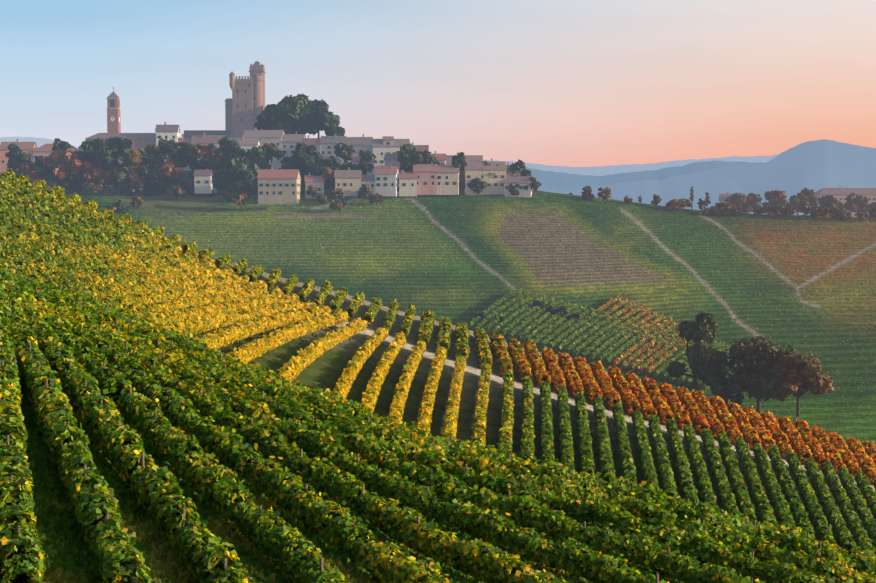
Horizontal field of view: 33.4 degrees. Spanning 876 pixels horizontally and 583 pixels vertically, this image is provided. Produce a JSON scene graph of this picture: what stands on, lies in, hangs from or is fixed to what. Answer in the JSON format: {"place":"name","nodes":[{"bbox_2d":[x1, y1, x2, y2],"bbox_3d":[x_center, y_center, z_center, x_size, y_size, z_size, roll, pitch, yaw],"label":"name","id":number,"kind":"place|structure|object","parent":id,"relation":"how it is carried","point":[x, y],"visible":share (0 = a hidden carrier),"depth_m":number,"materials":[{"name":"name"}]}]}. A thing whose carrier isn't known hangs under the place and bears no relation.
{"place":"outdoors","nodes":[
{"label":"outdoors","id":0,"kind":"place"},
{"bbox_2d":[0,136,77,148],"bbox_3d":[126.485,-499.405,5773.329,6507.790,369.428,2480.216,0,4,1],"label":"hills","id":1,"kind":"structure","parent":0,"point":[40,141],"depth_m":6943.65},
{"bbox_2d":[108,171,543,191],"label":"village hill terrain","id":2,"kind":"structure","parent":0,"point":[184,178],"depth_m":656.07,"materials":[{"name":"green plant"}]},
{"bbox_2d":[85,87,155,151],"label":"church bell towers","id":3,"kind":"structure","parent":2,"relation":"on","point":[140,141],"depth_m":648.37,"materials":[{"name":"brick"}]},
{"bbox_2d":[182,61,265,137],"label":"castle","id":4,"kind":"structure","parent":2,"relation":"on","point":[244,106],"depth_m":665.42,"materials":[{"name":"stone"}]},
{"bbox_2d":[0,122,875,216],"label":"houses","id":5,"kind":"structure","parent":2,"relation":"on","point":[289,198],"depth_m":614.69,"materials":[{"name":"beige paint"}]},
{"bbox_2d":[0,125,875,200],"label":"house roofs","id":6,"kind":"structure","parent":5,"relation":"on","point":[473,162],"depth_m":640.41,"materials":[{"name":"brown tile"}]},
{"bbox_2d":[2,135,875,211],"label":"windows","id":7,"kind":"structure","parent":5,"relation":"attached to","point":[338,184],"depth_m":614.40,"materials":[{"name":"black glass"}]},
{"bbox_2d":[0,0,875,166],"label":"sky","id":8,"kind":"structure","parent":0,"point":[570,83],"materials":[{"name":"blue"}]},
{"bbox_2d":[43,188,875,549],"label":"hill ground","id":9,"kind":"structure","parent":0,"point":[327,368],"depth_m":169.54,"materials":[{"name":"green plant"}]},
{"bbox_2d":[17,364,738,582],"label":"grass strips","id":10,"kind":"object","parent":9,"relation":"on","point":[67,555],"visible":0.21,"depth_m":66.89,"materials":[{"name":"green plant"}]},
{"bbox_2d":[0,179,870,582],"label":"vine canopy shade","id":11,"kind":"object","parent":9,"relation":"on","point":[120,387],"visible":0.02,"depth_m":86.59,"materials":[{"name":"green plant"}]},
{"bbox_2d":[0,169,875,582],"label":"vine","id":12,"kind":"object","parent":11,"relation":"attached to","point":[652,345],"depth_m":111.13,"materials":[{"name":"green plant"}]},
{"bbox_2d":[0,217,875,582],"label":"vineyard posts","id":13,"kind":"object","parent":9,"relation":"on","point":[312,419],"visible":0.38,"depth_m":105.48,"materials":[{"name":"brown wood"}]},
{"bbox_2d":[64,187,875,442],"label":"hillside","id":14,"kind":"structure","parent":0,"point":[167,202],"depth_m":516.28,"materials":[{"name":"green plant"}]},
{"bbox_2d":[5,93,875,416],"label":"trees","id":15,"kind":"object","parent":14,"relation":"on","point":[761,367],"depth_m":617.36,"materials":[{"name":"green plant"}]},
{"bbox_2d":[64,188,875,443],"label":"vine rows","id":16,"kind":"object","parent":14,"relation":"on","point":[793,245],"visible":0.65,"depth_m":532.11,"materials":[{"name":"green plant"}]},
{"bbox_2d":[483,155,777,175],"bbox_3d":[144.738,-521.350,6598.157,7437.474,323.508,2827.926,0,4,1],"label":"hills","id":17,"kind":"structure","parent":0,"point":[605,170],"depth_m":7830.47,"materials":[{"name":"blue"}]},
{"bbox_2d":[525,161,762,190],"bbox_3d":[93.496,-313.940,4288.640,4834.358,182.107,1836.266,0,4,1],"label":"hills","id":18,"kind":"structure","parent":0,"point":[549,180],"depth_m":5005.62,"materials":[{"name":"blue"}]},
{"bbox_2d":[540,139,875,215],"bbox_3d":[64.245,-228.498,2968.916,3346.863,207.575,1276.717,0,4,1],"label":"hills","id":19,"kind":"structure","parent":0,"point":[816,165],"depth_m":3330.02,"materials":[{"name":"blue"}]}
]}

